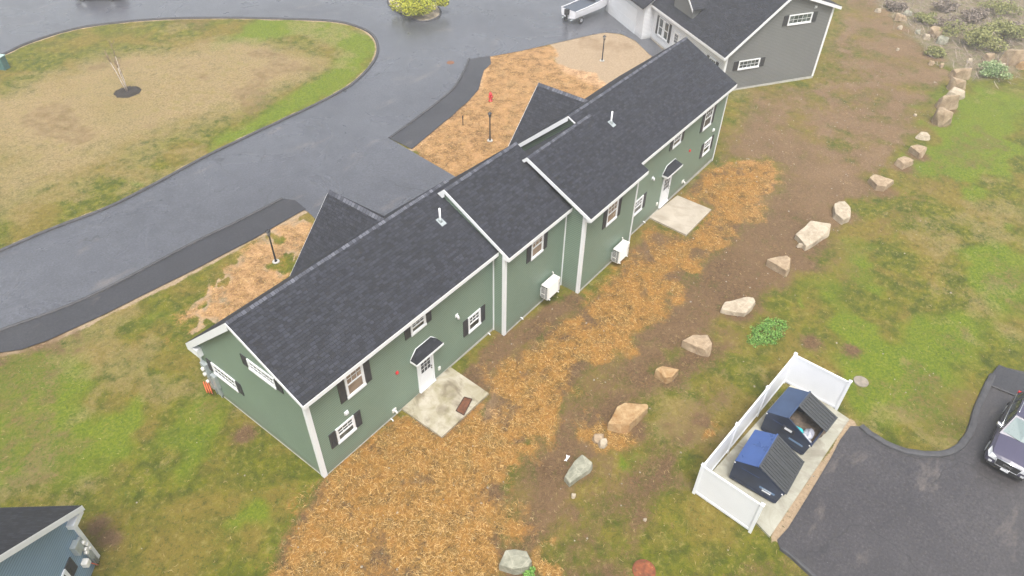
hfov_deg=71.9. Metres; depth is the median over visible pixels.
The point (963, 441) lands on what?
kerb
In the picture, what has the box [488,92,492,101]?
fire hydrant
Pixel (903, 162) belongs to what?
boulder
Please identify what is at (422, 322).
window
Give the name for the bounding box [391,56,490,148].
sidewalk
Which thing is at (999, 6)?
bush
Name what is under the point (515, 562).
boulder
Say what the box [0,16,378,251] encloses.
kerb
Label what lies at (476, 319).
window
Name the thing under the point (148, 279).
sidewalk
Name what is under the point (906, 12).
rock
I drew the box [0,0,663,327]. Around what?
road
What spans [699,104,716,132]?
window
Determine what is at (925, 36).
rock
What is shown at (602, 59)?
lamp post
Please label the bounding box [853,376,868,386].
concrete cover
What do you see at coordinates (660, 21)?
window
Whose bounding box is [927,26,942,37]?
rock
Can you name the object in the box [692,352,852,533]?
vinyl fence
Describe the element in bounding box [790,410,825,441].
rubbish heap
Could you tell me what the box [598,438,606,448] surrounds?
stone
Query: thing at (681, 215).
patio
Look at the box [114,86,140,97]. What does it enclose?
mulch
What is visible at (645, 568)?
iron cover
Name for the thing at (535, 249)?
window
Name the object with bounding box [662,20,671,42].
window
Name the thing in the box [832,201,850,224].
boulder
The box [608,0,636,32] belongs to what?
garage door
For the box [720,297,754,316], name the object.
boulder
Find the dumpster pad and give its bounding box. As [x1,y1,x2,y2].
[713,385,848,537]
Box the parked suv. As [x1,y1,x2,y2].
[984,390,1023,480]
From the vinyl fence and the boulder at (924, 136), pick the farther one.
the boulder at (924, 136)
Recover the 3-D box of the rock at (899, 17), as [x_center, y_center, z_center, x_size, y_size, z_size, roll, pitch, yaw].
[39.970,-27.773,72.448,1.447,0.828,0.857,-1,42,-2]
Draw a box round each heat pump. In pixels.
[540,271,559,299]
[610,237,629,263]
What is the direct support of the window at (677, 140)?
in the duplex house at (360, 325)
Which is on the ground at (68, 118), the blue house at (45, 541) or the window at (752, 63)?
the blue house at (45, 541)
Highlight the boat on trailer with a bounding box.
[561,0,607,23]
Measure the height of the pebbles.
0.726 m
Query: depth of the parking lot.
29.83 m
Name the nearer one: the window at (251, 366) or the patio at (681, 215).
the window at (251, 366)
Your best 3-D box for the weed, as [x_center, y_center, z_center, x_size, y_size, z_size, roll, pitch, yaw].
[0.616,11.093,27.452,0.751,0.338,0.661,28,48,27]
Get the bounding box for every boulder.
[499,549,531,574]
[564,455,592,486]
[607,403,647,433]
[654,366,678,383]
[681,335,711,356]
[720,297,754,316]
[766,256,789,276]
[794,221,830,250]
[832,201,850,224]
[867,174,893,190]
[894,156,913,169]
[908,145,926,158]
[915,132,929,140]
[931,107,952,126]
[935,95,959,109]
[946,77,965,90]
[946,87,964,99]
[948,68,971,79]
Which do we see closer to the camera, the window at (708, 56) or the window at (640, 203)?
the window at (640, 203)
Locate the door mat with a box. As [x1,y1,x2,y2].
[456,397,471,414]
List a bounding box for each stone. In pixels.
[592,434,603,443]
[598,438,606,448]
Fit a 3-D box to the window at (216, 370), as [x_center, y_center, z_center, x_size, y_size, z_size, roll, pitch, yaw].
[-12.966,4.018,31.849,2.550,0.780,0.085,28,48,27]
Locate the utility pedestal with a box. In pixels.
[0,54,9,69]
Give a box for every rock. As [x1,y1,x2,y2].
[894,13,906,21]
[903,10,911,15]
[922,33,929,39]
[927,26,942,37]
[928,60,934,65]
[936,35,948,44]
[982,53,994,60]
[999,49,1023,65]
[1015,61,1023,69]
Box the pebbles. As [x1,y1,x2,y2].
[136,66,1009,575]
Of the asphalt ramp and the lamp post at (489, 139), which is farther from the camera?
the lamp post at (489, 139)
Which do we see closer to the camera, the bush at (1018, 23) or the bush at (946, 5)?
the bush at (1018, 23)
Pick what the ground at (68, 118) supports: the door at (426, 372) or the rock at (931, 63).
the rock at (931, 63)
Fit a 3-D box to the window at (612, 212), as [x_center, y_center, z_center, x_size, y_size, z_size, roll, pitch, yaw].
[5.535,-4.187,38.876,0.085,1.410,1.850,28,48,27]
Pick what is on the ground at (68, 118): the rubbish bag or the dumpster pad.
the dumpster pad
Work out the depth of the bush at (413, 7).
69.42 m
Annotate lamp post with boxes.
[265,229,279,263]
[487,112,492,141]
[600,35,605,61]
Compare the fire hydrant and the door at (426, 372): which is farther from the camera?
the fire hydrant
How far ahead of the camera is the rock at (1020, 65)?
63.98 m
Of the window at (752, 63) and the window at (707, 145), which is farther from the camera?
the window at (752, 63)
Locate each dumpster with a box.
[729,429,803,503]
[761,387,837,454]
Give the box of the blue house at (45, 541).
[0,505,99,575]
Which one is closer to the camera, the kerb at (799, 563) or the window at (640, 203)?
the kerb at (799, 563)
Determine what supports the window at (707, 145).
in the duplex house at (360, 325)
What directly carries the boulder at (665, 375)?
on the ground at (68, 118)
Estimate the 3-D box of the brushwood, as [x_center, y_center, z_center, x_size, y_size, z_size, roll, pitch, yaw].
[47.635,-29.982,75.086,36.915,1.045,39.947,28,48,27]
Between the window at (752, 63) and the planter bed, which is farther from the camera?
the planter bed
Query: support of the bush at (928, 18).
on the ground at (68, 118)
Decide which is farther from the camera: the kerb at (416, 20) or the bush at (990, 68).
the kerb at (416, 20)
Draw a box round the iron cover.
[632,559,655,575]
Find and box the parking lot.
[777,368,1023,575]
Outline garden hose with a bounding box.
[203,381,212,393]
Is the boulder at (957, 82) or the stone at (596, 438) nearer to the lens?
the stone at (596, 438)
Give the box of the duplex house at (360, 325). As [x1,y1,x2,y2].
[185,37,736,477]
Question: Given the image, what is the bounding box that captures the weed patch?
[743,316,789,347]
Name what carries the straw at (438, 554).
on the ground at (68, 118)
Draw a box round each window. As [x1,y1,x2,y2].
[61,557,77,575]
[205,358,244,395]
[240,353,283,393]
[328,410,362,448]
[337,359,371,403]
[404,310,431,339]
[463,304,484,336]
[526,231,547,263]
[602,196,622,229]
[634,192,646,215]
[655,15,664,37]
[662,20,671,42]
[669,131,684,151]
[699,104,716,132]
[699,135,713,158]
[707,55,718,65]
[732,57,765,70]
[782,11,817,25]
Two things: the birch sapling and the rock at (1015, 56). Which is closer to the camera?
the birch sapling
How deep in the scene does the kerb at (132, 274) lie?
40.31 m
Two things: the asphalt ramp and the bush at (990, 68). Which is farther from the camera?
the bush at (990, 68)
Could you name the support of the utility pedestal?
on the ground at (68, 118)
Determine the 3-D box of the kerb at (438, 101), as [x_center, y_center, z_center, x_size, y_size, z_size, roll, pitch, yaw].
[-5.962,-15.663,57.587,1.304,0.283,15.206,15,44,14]
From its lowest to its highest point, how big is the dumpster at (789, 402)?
1.807 m
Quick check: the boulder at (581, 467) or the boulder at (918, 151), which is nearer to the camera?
the boulder at (581, 467)
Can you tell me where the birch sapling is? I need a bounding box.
[101,39,127,90]
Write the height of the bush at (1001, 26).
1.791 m
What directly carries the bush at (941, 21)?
on the ground at (68, 118)
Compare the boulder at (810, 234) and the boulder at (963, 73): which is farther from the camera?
the boulder at (963, 73)
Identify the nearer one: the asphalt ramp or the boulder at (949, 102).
the asphalt ramp
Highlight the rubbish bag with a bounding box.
[803,428,813,439]
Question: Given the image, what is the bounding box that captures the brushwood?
[868,0,1023,88]
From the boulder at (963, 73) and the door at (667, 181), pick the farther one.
the boulder at (963, 73)
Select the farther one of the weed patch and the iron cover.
the weed patch
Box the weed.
[521,566,535,575]
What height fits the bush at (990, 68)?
1.133 m
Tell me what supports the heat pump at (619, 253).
attached to the duplex house at (360, 325)
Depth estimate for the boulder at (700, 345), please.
36.55 m
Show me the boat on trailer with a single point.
(576, 9)
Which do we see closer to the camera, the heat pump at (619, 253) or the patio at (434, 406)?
the patio at (434, 406)
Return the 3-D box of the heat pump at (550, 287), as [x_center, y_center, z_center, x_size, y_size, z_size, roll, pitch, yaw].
[2.098,-0.094,38.623,0.682,1.033,1.314,28,48,27]
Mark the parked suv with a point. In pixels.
(1004, 450)
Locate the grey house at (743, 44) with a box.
[605,0,841,90]
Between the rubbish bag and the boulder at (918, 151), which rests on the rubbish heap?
the rubbish bag
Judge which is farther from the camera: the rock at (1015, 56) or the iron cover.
the rock at (1015, 56)
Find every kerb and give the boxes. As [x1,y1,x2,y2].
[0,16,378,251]
[0,197,282,330]
[387,0,441,21]
[388,58,469,138]
[779,546,815,575]
[859,373,995,457]
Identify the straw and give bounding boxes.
[0,47,1018,575]
[182,54,778,575]
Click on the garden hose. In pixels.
(207, 384)
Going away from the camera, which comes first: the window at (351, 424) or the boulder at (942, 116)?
the window at (351, 424)
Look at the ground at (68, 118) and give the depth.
38.49 m
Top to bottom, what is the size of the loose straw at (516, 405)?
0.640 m
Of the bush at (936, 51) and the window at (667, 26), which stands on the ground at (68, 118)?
the bush at (936, 51)
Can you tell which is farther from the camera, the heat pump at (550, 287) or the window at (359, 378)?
the heat pump at (550, 287)
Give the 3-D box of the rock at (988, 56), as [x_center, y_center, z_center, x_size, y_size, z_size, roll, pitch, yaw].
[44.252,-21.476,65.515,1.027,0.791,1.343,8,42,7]
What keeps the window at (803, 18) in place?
in the grey house at (743, 44)
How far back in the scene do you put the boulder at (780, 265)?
41.63 m
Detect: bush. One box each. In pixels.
[389,0,448,15]
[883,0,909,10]
[913,12,938,24]
[923,45,946,57]
[931,0,960,11]
[931,13,967,31]
[939,19,1009,51]
[960,6,989,23]
[977,0,1023,16]
[978,59,1013,79]
[981,17,1023,38]
[1003,21,1023,36]
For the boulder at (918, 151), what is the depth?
52.12 m
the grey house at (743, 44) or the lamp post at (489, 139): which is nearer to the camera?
the lamp post at (489, 139)
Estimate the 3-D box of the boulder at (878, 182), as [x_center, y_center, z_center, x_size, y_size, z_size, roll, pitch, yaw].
[25.564,-7.380,49.072,1.978,0.618,1.370,-30,51,-30]
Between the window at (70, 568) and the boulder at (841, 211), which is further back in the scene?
the boulder at (841, 211)
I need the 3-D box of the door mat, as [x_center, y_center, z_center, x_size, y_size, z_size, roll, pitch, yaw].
[-2.299,5.591,33.523,0.496,0.056,1.065,14,43,13]
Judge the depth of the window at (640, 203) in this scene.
43.05 m
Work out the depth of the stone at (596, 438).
32.23 m
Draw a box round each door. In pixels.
[419,356,432,389]
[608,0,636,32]
[660,177,670,204]
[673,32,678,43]
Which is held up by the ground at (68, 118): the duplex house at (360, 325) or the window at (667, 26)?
the duplex house at (360, 325)
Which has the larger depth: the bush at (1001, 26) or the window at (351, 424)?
the bush at (1001, 26)
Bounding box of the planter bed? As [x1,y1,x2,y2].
[389,0,439,19]
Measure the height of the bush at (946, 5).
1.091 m
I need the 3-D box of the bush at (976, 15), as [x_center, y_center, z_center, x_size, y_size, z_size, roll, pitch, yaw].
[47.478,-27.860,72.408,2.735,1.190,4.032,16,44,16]
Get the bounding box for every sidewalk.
[0,199,304,351]
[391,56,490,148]
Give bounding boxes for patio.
[402,367,488,437]
[649,195,710,235]
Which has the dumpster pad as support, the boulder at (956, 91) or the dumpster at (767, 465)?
the dumpster at (767, 465)
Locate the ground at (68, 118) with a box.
[0,0,1023,575]
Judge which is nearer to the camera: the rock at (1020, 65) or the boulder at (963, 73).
the boulder at (963, 73)
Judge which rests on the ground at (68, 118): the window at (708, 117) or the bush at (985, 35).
the bush at (985, 35)
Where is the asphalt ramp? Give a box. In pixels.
[984,365,1023,395]
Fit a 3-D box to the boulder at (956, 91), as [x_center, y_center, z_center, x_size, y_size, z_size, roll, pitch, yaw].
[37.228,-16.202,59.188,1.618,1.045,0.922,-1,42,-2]
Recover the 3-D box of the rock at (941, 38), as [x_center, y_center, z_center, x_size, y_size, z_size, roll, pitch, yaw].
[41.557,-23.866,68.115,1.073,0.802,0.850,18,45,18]
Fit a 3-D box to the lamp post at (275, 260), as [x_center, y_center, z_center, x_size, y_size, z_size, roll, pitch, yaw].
[-13.833,-2.400,40.674,0.440,2.470,0.440,28,48,27]
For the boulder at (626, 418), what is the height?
0.730 m

